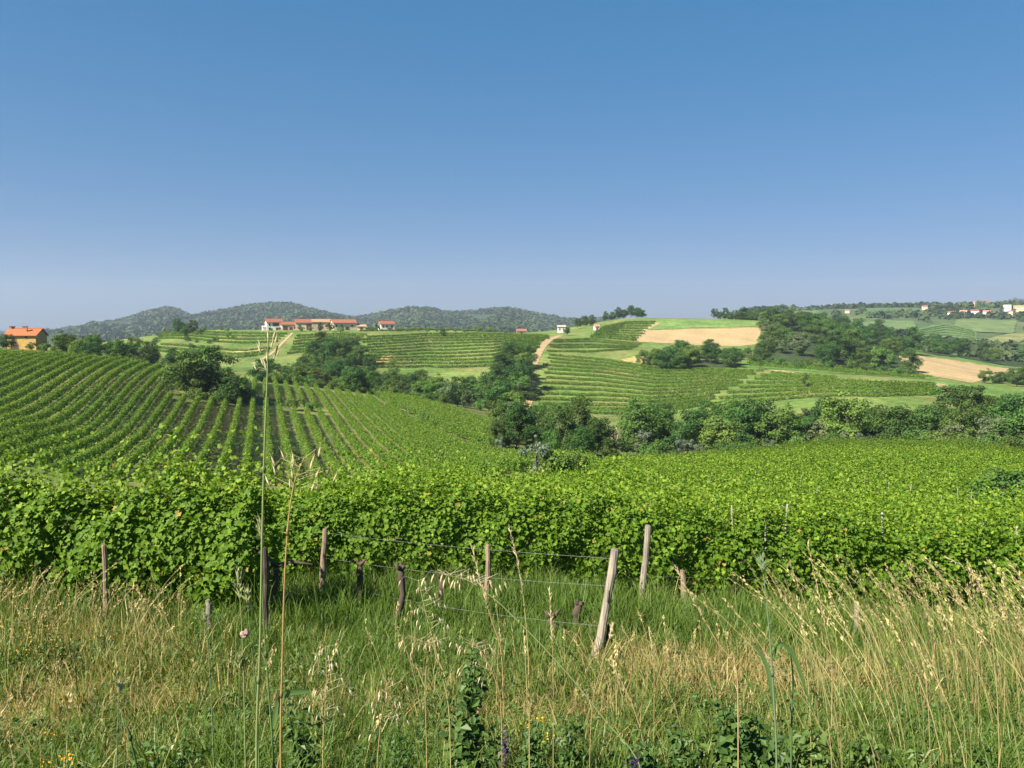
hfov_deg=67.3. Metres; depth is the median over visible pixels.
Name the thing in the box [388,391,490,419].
vine row
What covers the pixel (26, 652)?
yellow flower
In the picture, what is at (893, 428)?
broadleaf tree
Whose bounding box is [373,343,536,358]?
vine row
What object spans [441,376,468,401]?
broadleaf tree
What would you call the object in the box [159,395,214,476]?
vine row
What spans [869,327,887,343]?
broadleaf tree
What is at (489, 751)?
leafy weed
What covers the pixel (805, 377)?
slender tree
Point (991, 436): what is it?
bush
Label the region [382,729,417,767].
leafy weed
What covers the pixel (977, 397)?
broadleaf tree
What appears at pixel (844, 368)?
vine row
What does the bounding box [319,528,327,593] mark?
wooden post
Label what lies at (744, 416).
broadleaf tree
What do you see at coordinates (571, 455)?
vine row
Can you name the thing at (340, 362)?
broadleaf tree
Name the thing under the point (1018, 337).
meadow
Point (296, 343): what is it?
vine row
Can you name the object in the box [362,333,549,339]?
vine row
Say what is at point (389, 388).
bush
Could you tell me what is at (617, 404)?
vine row
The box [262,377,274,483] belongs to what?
vine row
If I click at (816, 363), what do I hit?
bush
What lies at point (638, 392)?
vine row
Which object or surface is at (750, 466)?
vine row
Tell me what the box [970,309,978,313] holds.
village house
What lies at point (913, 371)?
bush
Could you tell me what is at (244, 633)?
snail
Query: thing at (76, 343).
broadleaf tree
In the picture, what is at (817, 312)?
meadow
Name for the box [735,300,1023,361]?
forest
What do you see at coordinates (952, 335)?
vine row
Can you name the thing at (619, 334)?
vine row
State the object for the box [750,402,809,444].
broadleaf tree
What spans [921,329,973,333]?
vine row
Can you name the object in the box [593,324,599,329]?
field hut
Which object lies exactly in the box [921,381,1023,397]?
meadow
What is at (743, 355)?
broadleaf tree
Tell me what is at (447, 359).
vine row
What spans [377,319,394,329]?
country house
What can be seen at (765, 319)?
broadleaf tree
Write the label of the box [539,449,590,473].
bush
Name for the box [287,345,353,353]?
vine row
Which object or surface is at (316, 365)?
broadleaf tree
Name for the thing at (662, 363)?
broadleaf tree
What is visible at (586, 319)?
broadleaf tree
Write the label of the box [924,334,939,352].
broadleaf tree
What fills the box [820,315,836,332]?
broadleaf tree
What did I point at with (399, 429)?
vine row
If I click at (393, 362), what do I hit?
bush
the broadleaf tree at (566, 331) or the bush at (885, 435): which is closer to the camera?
the bush at (885, 435)
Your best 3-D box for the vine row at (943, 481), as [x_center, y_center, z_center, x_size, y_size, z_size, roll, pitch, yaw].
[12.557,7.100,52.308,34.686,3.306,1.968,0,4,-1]
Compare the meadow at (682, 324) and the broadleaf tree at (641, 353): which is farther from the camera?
the meadow at (682, 324)
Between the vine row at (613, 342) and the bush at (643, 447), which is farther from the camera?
the vine row at (613, 342)
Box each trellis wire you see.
[324,581,596,625]
[328,558,603,585]
[330,533,609,558]
[659,576,1011,584]
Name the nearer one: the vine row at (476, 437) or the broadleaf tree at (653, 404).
the vine row at (476, 437)
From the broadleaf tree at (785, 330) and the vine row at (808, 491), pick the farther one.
the broadleaf tree at (785, 330)
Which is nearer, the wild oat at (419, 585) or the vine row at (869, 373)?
the wild oat at (419, 585)
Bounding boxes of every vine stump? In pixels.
[355,558,366,613]
[393,562,405,622]
[436,569,445,608]
[544,608,560,637]
[572,600,583,627]
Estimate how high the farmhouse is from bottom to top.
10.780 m
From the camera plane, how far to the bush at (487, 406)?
267.65 m
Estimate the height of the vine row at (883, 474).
3.180 m
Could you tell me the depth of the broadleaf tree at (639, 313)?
711.34 m
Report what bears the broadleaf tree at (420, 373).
on the terrain at (286, 358)
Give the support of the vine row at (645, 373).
on the terrain at (286, 358)
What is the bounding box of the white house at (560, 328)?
[557,325,565,332]
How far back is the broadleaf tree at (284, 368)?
319.98 m
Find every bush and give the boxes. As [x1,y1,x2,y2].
[25,342,36,349]
[36,343,52,351]
[50,346,62,353]
[65,347,78,354]
[106,352,117,359]
[129,355,139,360]
[137,357,147,362]
[183,387,206,400]
[206,389,230,404]
[238,390,253,402]
[265,372,282,381]
[275,371,291,383]
[284,398,302,407]
[286,372,302,383]
[298,375,314,385]
[302,402,320,410]
[309,378,325,387]
[326,378,341,388]
[337,326,344,331]
[339,377,360,389]
[371,384,387,393]
[383,383,396,394]
[389,359,396,364]
[398,389,411,395]
[425,393,433,399]
[432,392,449,401]
[450,392,465,406]
[471,398,486,409]
[484,400,498,410]
[492,437,505,451]
[506,434,526,448]
[518,435,552,475]
[525,440,537,447]
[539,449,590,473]
[560,443,572,451]
[587,445,598,453]
[599,445,619,456]
[615,441,633,454]
[623,436,645,455]
[634,426,651,452]
[637,441,662,454]
[645,436,676,453]
[674,435,686,453]
[682,439,695,453]
[693,443,704,452]
[697,444,712,452]
[712,441,729,451]
[725,441,742,452]
[729,439,748,447]
[742,347,752,354]
[742,440,759,449]
[749,354,763,361]
[751,438,764,447]
[763,357,772,362]
[764,438,775,446]
[772,357,785,363]
[783,435,805,444]
[790,358,803,366]
[804,433,823,441]
[812,360,823,366]
[813,434,830,441]
[822,360,835,367]
[823,431,844,439]
[834,364,843,369]
[843,359,856,367]
[853,433,867,440]
[857,362,872,369]
[874,431,896,440]
[875,366,885,371]
[890,367,905,373]
[896,428,929,441]
[906,367,918,373]
[918,430,944,441]
[941,430,969,442]
[943,432,972,441]
[962,466,1023,509]
[968,436,985,443]
[979,431,1001,445]
[987,468,1023,505]
[991,433,1014,445]
[999,433,1023,447]
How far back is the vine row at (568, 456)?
117.28 m
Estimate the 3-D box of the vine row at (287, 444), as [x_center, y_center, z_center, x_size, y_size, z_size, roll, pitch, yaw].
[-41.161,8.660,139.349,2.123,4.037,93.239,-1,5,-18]
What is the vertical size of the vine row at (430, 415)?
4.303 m
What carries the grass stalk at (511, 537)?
on the terrain at (286, 358)
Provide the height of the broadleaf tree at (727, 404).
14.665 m
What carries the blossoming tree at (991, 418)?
on the terrain at (286, 358)
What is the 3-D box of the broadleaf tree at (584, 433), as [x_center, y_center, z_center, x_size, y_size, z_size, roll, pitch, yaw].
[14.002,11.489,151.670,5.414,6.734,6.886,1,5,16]
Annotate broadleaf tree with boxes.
[0,334,17,348]
[48,330,74,352]
[68,338,88,353]
[79,337,101,355]
[84,333,107,352]
[103,338,129,356]
[120,342,145,359]
[123,336,142,347]
[134,341,161,363]
[140,345,163,364]
[151,348,215,396]
[160,347,176,363]
[163,352,182,363]
[171,318,184,331]
[178,343,240,395]
[179,326,190,335]
[185,320,199,331]
[206,374,257,403]
[245,358,272,381]
[259,357,282,382]
[277,366,295,384]
[291,357,309,367]
[291,363,316,385]
[297,362,319,378]
[299,348,316,360]
[300,353,319,364]
[301,340,322,357]
[308,331,328,357]
[310,367,331,387]
[314,362,329,377]
[317,321,323,330]
[317,336,339,360]
[317,357,324,366]
[318,364,330,374]
[321,362,342,377]
[324,360,340,369]
[327,323,334,331]
[332,376,349,390]
[333,340,352,355]
[333,348,349,369]
[333,359,347,375]
[338,338,353,353]
[340,353,359,372]
[340,366,352,376]
[341,366,372,390]
[345,345,374,364]
[346,337,369,354]
[358,374,375,392]
[361,356,378,371]
[362,366,374,372]
[366,371,383,394]
[381,371,393,390]
[381,378,394,392]
[384,367,405,379]
[388,373,411,392]
[405,373,422,391]
[410,381,429,398]
[413,368,429,382]
[416,377,429,394]
[426,372,446,383]
[427,379,442,400]
[440,328,446,334]
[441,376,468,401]
[442,381,459,402]
[459,375,480,393]
[465,379,483,403]
[473,374,501,397]
[474,375,513,404]
[477,370,497,384]
[482,379,512,404]
[483,399,519,435]
[488,353,510,375]
[488,420,511,445]
[497,341,519,357]
[497,353,515,367]
[500,390,526,406]
[500,401,539,448]
[501,364,529,383]
[508,358,537,387]
[508,383,518,391]
[509,371,531,390]
[512,352,536,360]
[514,382,536,399]
[515,344,538,361]
[519,420,537,440]
[530,404,556,442]
[538,402,582,448]
[541,429,561,449]
[559,394,601,441]
[563,327,569,333]
[567,426,597,452]
[574,318,582,327]
[581,315,588,325]
[584,416,618,455]
[588,315,596,324]
[596,429,621,451]
[602,311,608,319]
[608,311,617,319]
[614,307,621,318]
[614,407,666,445]
[616,397,669,444]
[620,309,627,317]
[624,396,664,422]
[626,305,636,316]
[631,308,643,316]
[635,349,650,364]
[644,405,674,439]
[646,348,665,364]
[646,400,678,424]
[654,351,677,368]
[658,346,678,361]
[667,407,710,450]
[669,352,690,368]
[670,339,684,355]
[672,341,692,354]
[680,345,699,366]
[688,350,702,366]
[689,400,721,417]
[693,345,709,359]
[696,415,746,450]
[697,404,717,426]
[700,342,723,362]
[702,339,720,359]
[707,409,731,420]
[709,393,741,412]
[710,309,718,318]
[717,347,741,362]
[719,350,742,365]
[720,307,729,317]
[721,406,763,444]
[727,397,785,443]
[729,348,747,363]
[730,310,738,318]
[737,311,743,319]
[746,311,755,319]
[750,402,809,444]
[751,310,757,319]
[753,341,776,359]
[755,311,772,330]
[761,330,784,348]
[764,306,785,326]
[767,314,788,332]
[774,326,794,341]
[782,313,797,326]
[783,309,798,326]
[784,415,822,436]
[790,311,813,331]
[796,313,822,332]
[802,324,823,342]
[808,397,841,424]
[808,414,844,433]
[812,337,840,360]
[816,343,837,364]
[817,328,853,362]
[818,321,833,337]
[819,312,831,319]
[819,388,878,439]
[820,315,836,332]
[823,398,872,436]
[833,322,849,334]
[835,316,851,326]
[838,326,868,346]
[838,340,862,360]
[842,329,867,352]
[848,317,871,332]
[848,347,871,366]
[850,397,871,413]
[851,326,867,342]
[858,404,920,439]
[859,328,874,346]
[862,348,883,367]
[863,346,896,369]
[866,325,876,334]
[868,319,889,336]
[868,417,904,438]
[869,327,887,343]
[870,342,893,354]
[879,326,897,338]
[879,336,899,351]
[890,336,904,352]
[897,347,924,370]
[900,326,925,350]
[909,404,940,435]
[917,383,973,425]
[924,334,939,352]
[929,338,952,352]
[937,400,983,435]
[943,340,956,353]
[947,338,971,357]
[947,385,999,433]
[958,410,990,436]
[960,401,993,414]
[976,340,993,359]
[977,368,993,381]
[982,349,1000,363]
[982,392,1023,427]
[983,394,999,407]
[990,371,1007,383]
[991,346,1003,360]
[992,407,1023,448]
[1001,367,1023,386]
[1006,415,1021,447]
[1017,347,1023,361]
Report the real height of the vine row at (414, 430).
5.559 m
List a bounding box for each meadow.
[649,320,761,329]
[740,360,937,378]
[794,310,827,316]
[854,320,915,329]
[864,307,923,313]
[916,323,977,340]
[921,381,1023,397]
[926,355,1018,368]
[955,319,1016,332]
[988,332,1023,341]
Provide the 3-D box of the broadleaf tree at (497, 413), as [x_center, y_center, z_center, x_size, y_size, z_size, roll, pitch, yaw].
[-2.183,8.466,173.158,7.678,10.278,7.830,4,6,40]
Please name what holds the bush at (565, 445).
on the terrain at (286, 358)
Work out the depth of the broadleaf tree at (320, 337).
412.26 m
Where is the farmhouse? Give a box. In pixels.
[264,317,282,329]
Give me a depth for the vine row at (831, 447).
121.46 m
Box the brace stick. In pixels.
[603,624,609,661]
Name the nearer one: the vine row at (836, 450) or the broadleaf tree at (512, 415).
the vine row at (836, 450)
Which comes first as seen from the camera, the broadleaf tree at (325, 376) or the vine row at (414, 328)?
the broadleaf tree at (325, 376)
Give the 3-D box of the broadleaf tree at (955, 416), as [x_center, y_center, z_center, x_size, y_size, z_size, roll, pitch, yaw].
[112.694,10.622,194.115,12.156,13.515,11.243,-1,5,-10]
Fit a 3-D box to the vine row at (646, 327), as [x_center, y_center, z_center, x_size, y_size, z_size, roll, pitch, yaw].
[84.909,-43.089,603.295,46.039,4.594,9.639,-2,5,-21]
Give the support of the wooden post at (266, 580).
on the terrain at (286, 358)
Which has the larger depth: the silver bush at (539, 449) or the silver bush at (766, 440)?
the silver bush at (766, 440)
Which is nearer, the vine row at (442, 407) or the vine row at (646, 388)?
the vine row at (442, 407)
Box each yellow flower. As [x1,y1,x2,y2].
[0,613,35,667]
[0,619,26,671]
[9,613,45,674]
[16,616,57,663]
[20,603,42,655]
[26,615,57,679]
[42,732,79,767]
[50,607,72,666]
[52,623,94,670]
[519,716,554,764]
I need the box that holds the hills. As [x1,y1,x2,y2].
[0,308,541,344]
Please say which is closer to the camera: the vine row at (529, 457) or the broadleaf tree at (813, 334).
the vine row at (529, 457)
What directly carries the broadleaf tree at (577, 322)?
on the terrain at (286, 358)
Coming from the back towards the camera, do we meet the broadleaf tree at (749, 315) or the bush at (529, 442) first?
the broadleaf tree at (749, 315)
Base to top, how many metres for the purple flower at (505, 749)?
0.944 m
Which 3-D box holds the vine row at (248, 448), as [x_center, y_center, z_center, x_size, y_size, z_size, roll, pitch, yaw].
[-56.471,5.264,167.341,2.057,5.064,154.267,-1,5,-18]
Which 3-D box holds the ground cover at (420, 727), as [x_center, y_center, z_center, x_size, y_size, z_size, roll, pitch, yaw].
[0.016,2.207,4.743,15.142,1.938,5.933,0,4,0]
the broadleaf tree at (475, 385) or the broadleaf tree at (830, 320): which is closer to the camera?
the broadleaf tree at (475, 385)
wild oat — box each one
[298,645,352,767]
[358,676,409,767]
[398,630,458,767]
[399,578,450,767]
[421,567,639,767]
[449,636,502,767]
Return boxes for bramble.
[710,700,760,767]
[739,719,793,767]
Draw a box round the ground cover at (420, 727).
[0,627,1023,767]
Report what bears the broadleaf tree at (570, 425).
on the terrain at (286, 358)
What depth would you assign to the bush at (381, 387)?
258.15 m
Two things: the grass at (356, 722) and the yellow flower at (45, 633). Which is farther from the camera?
the yellow flower at (45, 633)
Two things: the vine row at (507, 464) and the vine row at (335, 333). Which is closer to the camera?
the vine row at (507, 464)
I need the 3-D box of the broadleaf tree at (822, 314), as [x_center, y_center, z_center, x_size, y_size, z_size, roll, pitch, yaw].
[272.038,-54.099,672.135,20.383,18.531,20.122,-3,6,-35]
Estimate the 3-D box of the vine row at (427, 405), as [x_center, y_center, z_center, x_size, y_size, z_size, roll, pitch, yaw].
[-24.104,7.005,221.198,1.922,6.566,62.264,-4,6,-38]
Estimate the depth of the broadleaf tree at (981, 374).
411.50 m
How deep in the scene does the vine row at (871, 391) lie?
298.54 m
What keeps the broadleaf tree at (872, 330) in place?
on the terrain at (286, 358)
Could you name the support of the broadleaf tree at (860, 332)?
on the terrain at (286, 358)
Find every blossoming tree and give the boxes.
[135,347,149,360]
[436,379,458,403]
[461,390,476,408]
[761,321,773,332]
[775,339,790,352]
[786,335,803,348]
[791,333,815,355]
[794,407,817,433]
[804,419,840,440]
[940,424,973,443]
[972,416,1017,442]
[975,423,1003,436]
[986,415,1016,436]
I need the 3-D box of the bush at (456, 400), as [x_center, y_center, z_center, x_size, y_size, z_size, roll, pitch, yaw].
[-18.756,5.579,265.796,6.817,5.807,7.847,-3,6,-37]
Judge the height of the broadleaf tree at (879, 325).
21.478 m
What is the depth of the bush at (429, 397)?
274.90 m
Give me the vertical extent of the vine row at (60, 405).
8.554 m
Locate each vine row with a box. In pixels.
[0,347,13,354]
[0,348,23,357]
[0,348,33,361]
[0,349,46,366]
[0,350,55,372]
[0,351,65,378]
[0,351,75,387]
[0,351,86,397]
[0,353,97,405]
[0,355,107,415]
[0,356,118,426]
[0,356,129,431]
[0,359,139,442]
[0,360,150,456]
[0,417,312,616]
[0,440,1023,614]
[7,362,161,464]
[33,365,171,466]
[58,376,174,473]
[84,389,172,477]
[110,393,186,478]
[134,393,200,481]
[157,335,277,342]
[159,349,264,357]
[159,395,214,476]
[160,332,284,336]
[160,343,271,350]
[160,346,269,354]
[162,333,280,339]
[165,329,286,333]
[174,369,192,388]
[188,398,228,478]
[212,395,242,480]
[219,448,1023,589]
[225,446,1023,579]
[237,375,257,478]
[252,455,1023,560]
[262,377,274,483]
[273,378,280,402]
[276,400,301,482]
[277,455,1023,545]
[283,379,293,403]
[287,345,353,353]
[290,344,354,350]
[291,341,330,347]
[291,405,323,481]
[292,338,358,344]
[293,336,361,341]
[293,381,304,404]
[294,334,363,338]
[296,332,366,335]
[297,454,1023,535]
[303,382,317,406]
[304,405,349,482]
[314,383,330,409]
[316,405,373,480]
[324,386,417,478]
[327,459,1023,517]
[328,405,392,475]
[334,385,437,474]
[344,458,1023,533]
[345,388,460,472]
[355,390,485,474]
[360,328,489,331]
[360,460,1023,515]
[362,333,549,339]
[362,335,545,342]
[366,337,545,347]
[366,391,504,473]
[367,327,492,331]
[367,331,545,337]
[367,336,549,344]
[368,340,539,353]
[369,338,543,350]
[370,342,540,355]
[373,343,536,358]
[373,345,539,360]
[374,348,535,364]
[374,390,489,426]
[377,390,489,425]
[378,349,535,367]
[379,392,489,426]
[379,459,1023,506]
[383,391,490,423]
[385,399,525,471]
[385,462,940,506]
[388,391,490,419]
[388,396,487,427]
[397,400,487,431]
[398,393,490,420]
[406,406,489,432]
[413,394,467,412]
[416,414,530,465]
[417,410,488,434]
[423,462,958,499]
[425,469,964,501]
[429,463,953,502]
[430,416,491,435]
[435,464,942,494]
[440,421,496,443]
[443,464,950,491]
[455,428,492,444]
[457,468,1009,500]
[460,467,1021,498]
[466,436,537,456]
[472,466,1020,494]
[479,464,1023,486]
[489,463,1017,487]
[498,454,572,467]
[498,455,580,471]
[500,453,587,467]
[506,452,596,459]
[508,460,1023,481]
[510,462,1013,483]
[512,450,596,457]
[513,451,598,460]
[517,448,591,455]
[517,459,1022,481]
[519,458,1022,479]
[524,448,588,453]
[527,456,1021,477]
[528,448,593,454]
[531,398,710,409]
[534,392,713,402]
[535,389,719,398]
[535,403,701,413]
[538,395,716,405]
[540,455,1023,472]
[543,362,746,376]
[543,385,728,394]
[544,370,737,383]
[544,380,738,390]
[544,455,1022,472]
[545,374,742,386]
[546,347,632,351]
[547,356,754,372]
[548,342,637,346]
[548,353,763,371]
[548,366,747,379]
[549,344,636,347]
[550,360,755,374]
[552,339,638,344]
[552,452,1023,470]
[553,337,641,343]
[575,452,1023,470]
[581,448,1023,462]
[583,449,1023,466]
[588,448,1023,463]
[590,335,638,337]
[590,336,636,340]
[592,333,641,335]
[592,451,1023,465]
[594,331,644,333]
[595,329,644,332]
[595,447,1023,462]
[597,326,647,330]
[599,324,651,329]
[599,445,1020,460]
[600,322,654,328]
[602,320,655,326]
[602,446,1023,460]
[608,444,1023,460]
[621,443,1023,458]
[623,443,1020,458]
[629,441,1023,457]
[638,441,1020,455]
[645,440,1023,456]
[672,439,1022,454]
[689,439,1023,454]
[709,393,806,403]
[717,439,1023,451]
[718,389,808,398]
[726,386,816,392]
[734,438,1007,450]
[739,383,819,387]
[746,360,925,377]
[746,379,822,383]
[749,360,921,374]
[749,361,916,375]
[749,362,925,377]
[754,359,931,376]
[754,375,827,380]
[760,372,833,377]
[767,438,993,448]
[770,370,837,377]
[786,437,976,444]
[807,390,939,396]
[809,437,960,443]
[810,384,935,390]
[810,387,934,392]
[815,377,933,385]
[816,381,934,387]
[822,376,935,384]
[838,436,949,444]
[917,326,974,332]
[918,324,972,330]
[920,334,973,337]
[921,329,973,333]
[924,331,974,335]
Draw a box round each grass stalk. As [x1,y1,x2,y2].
[112,676,129,767]
[199,610,213,767]
[230,563,246,767]
[232,647,249,767]
[241,586,259,767]
[250,512,312,767]
[252,327,279,767]
[264,447,337,767]
[470,543,504,753]
[508,523,529,767]
[547,586,553,767]
[589,623,613,767]
[648,626,654,757]
[672,564,738,767]
[751,546,814,767]
[790,654,793,767]
[806,537,832,754]
[946,557,1023,681]
[1005,557,1023,582]
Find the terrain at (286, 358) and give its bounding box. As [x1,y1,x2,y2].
[0,306,1023,767]
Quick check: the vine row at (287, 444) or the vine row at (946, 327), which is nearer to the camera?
the vine row at (287, 444)
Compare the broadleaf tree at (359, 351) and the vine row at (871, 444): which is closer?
the vine row at (871, 444)
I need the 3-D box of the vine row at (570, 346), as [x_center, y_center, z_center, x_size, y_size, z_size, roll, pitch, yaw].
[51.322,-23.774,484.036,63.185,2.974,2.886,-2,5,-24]
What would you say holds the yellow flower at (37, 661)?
on the terrain at (286, 358)
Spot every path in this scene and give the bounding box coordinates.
[250,333,292,363]
[523,335,562,405]
[619,356,645,362]
[634,323,659,340]
[769,370,917,382]
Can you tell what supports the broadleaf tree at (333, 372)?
on the terrain at (286, 358)
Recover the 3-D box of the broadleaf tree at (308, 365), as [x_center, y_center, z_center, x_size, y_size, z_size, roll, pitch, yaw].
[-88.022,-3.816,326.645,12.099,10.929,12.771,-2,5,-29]
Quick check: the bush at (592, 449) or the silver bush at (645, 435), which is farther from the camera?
the silver bush at (645, 435)
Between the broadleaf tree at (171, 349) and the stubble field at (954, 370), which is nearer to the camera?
the broadleaf tree at (171, 349)
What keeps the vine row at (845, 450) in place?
on the terrain at (286, 358)
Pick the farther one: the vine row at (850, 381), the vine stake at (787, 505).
the vine row at (850, 381)
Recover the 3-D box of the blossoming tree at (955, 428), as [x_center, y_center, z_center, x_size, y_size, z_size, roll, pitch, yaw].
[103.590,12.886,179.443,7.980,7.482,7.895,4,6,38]
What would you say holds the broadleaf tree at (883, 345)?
on the terrain at (286, 358)
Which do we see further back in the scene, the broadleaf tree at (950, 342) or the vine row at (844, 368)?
the broadleaf tree at (950, 342)
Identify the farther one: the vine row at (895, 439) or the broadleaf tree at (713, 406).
the broadleaf tree at (713, 406)
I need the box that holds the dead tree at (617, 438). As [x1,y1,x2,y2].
[609,425,621,456]
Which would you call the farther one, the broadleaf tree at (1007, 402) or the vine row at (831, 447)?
the broadleaf tree at (1007, 402)
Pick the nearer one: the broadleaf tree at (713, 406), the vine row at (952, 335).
the broadleaf tree at (713, 406)
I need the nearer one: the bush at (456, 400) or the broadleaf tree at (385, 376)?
the bush at (456, 400)
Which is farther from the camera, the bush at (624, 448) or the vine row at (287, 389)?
the vine row at (287, 389)
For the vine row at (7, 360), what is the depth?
205.64 m
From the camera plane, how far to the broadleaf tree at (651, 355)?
410.64 m
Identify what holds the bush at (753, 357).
on the terrain at (286, 358)
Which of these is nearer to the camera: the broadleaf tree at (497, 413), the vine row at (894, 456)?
the vine row at (894, 456)
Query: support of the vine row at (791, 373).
on the terrain at (286, 358)
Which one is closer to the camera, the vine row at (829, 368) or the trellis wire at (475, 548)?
the trellis wire at (475, 548)
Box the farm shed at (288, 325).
[281,321,295,329]
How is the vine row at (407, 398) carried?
on the terrain at (286, 358)
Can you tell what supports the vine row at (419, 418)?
on the terrain at (286, 358)
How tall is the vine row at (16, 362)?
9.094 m
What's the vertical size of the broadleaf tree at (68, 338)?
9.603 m
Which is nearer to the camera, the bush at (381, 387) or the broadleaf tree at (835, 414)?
the broadleaf tree at (835, 414)
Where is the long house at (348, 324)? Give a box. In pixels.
[330,318,356,329]
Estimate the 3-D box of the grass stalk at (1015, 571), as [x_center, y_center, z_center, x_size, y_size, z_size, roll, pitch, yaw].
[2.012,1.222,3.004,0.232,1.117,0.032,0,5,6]
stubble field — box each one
[633,327,761,345]
[899,356,1007,382]
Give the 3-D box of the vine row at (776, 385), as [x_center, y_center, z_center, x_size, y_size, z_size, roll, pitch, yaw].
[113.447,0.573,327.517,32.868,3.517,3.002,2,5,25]
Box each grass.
[0,537,1023,659]
[0,559,199,660]
[0,589,1023,725]
[0,601,417,767]
[0,665,1023,767]
[118,723,137,767]
[365,591,809,767]
[679,549,1023,767]
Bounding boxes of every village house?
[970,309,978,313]
[1003,304,1011,310]
[1013,305,1023,311]
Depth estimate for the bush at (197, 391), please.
177.86 m
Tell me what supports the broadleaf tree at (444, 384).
on the terrain at (286, 358)
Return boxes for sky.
[0,0,1023,330]
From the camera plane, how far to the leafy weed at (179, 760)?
3.45 m
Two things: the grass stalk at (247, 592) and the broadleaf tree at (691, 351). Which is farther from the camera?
the broadleaf tree at (691, 351)
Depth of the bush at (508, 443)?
163.35 m
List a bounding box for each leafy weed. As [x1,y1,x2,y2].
[169,738,191,767]
[282,700,330,767]
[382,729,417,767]
[438,638,488,767]
[472,724,502,767]
[514,715,549,767]
[556,713,585,767]
[622,728,667,767]
[657,722,707,767]
[789,710,834,767]
[843,732,884,767]
[903,736,938,767]
[967,742,999,767]
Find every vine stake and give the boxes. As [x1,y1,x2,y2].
[781,504,788,572]
[881,512,883,587]
[1014,526,1018,589]
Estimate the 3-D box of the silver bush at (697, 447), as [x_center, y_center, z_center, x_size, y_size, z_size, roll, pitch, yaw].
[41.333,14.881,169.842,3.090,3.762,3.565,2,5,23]
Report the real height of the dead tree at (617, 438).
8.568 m
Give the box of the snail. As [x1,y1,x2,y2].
[240,628,248,637]
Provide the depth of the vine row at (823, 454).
103.76 m
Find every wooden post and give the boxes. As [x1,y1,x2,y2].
[101,544,108,619]
[205,599,212,633]
[262,547,269,633]
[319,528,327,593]
[484,544,490,617]
[590,547,618,665]
[639,524,650,598]
[680,569,686,603]
[853,604,859,632]
[976,572,979,608]
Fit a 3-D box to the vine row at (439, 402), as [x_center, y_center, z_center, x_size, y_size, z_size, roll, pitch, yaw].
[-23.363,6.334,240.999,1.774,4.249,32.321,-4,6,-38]
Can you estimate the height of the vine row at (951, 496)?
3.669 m
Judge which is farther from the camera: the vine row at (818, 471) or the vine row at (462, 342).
the vine row at (462, 342)
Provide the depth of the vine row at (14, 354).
212.03 m
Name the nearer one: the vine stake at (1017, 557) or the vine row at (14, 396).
the vine stake at (1017, 557)
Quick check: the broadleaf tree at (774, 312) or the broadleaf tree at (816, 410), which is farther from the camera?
the broadleaf tree at (774, 312)
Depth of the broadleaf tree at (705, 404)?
224.48 m
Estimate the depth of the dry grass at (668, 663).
5.31 m
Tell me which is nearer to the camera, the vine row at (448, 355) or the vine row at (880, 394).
the vine row at (880, 394)
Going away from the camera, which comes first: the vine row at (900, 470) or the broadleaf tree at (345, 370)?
the vine row at (900, 470)
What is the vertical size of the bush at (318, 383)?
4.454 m
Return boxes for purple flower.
[497,723,512,767]
[624,754,641,767]
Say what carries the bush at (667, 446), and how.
on the terrain at (286, 358)
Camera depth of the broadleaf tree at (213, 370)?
188.18 m
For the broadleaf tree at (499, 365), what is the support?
on the terrain at (286, 358)
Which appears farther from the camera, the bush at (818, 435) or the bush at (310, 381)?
the bush at (310, 381)
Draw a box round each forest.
[0,301,608,342]
[580,316,623,320]
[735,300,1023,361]
[1007,297,1023,301]
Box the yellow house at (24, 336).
[3,326,48,350]
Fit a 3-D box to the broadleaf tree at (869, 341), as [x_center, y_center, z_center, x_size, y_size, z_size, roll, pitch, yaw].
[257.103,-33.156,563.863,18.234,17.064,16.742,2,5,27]
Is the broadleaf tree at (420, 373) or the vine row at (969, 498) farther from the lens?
the broadleaf tree at (420, 373)
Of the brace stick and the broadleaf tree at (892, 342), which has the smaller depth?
the brace stick
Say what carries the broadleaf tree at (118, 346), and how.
on the terrain at (286, 358)
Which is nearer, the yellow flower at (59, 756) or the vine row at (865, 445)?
the yellow flower at (59, 756)
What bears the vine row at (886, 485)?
on the terrain at (286, 358)
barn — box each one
[294,318,313,329]
[311,319,330,329]
[516,329,526,332]
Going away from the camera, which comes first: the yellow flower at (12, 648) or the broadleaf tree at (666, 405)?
the yellow flower at (12, 648)
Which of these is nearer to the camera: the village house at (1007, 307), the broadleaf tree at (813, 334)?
the broadleaf tree at (813, 334)
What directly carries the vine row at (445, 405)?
on the terrain at (286, 358)
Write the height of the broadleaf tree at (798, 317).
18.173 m
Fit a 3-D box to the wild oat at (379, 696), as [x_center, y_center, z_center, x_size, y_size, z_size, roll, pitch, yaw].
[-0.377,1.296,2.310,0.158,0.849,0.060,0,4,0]
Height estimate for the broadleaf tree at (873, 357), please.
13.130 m
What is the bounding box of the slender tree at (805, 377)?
[801,373,809,387]
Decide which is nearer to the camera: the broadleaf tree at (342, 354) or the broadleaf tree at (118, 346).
the broadleaf tree at (118, 346)
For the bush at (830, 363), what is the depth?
426.59 m
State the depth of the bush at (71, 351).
252.34 m
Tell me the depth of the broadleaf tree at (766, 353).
460.65 m
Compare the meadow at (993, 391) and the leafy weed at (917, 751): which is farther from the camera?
the meadow at (993, 391)
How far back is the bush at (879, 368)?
433.02 m
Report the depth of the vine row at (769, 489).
39.47 m
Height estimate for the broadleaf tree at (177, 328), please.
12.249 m
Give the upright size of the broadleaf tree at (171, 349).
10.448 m
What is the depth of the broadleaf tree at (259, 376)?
275.58 m

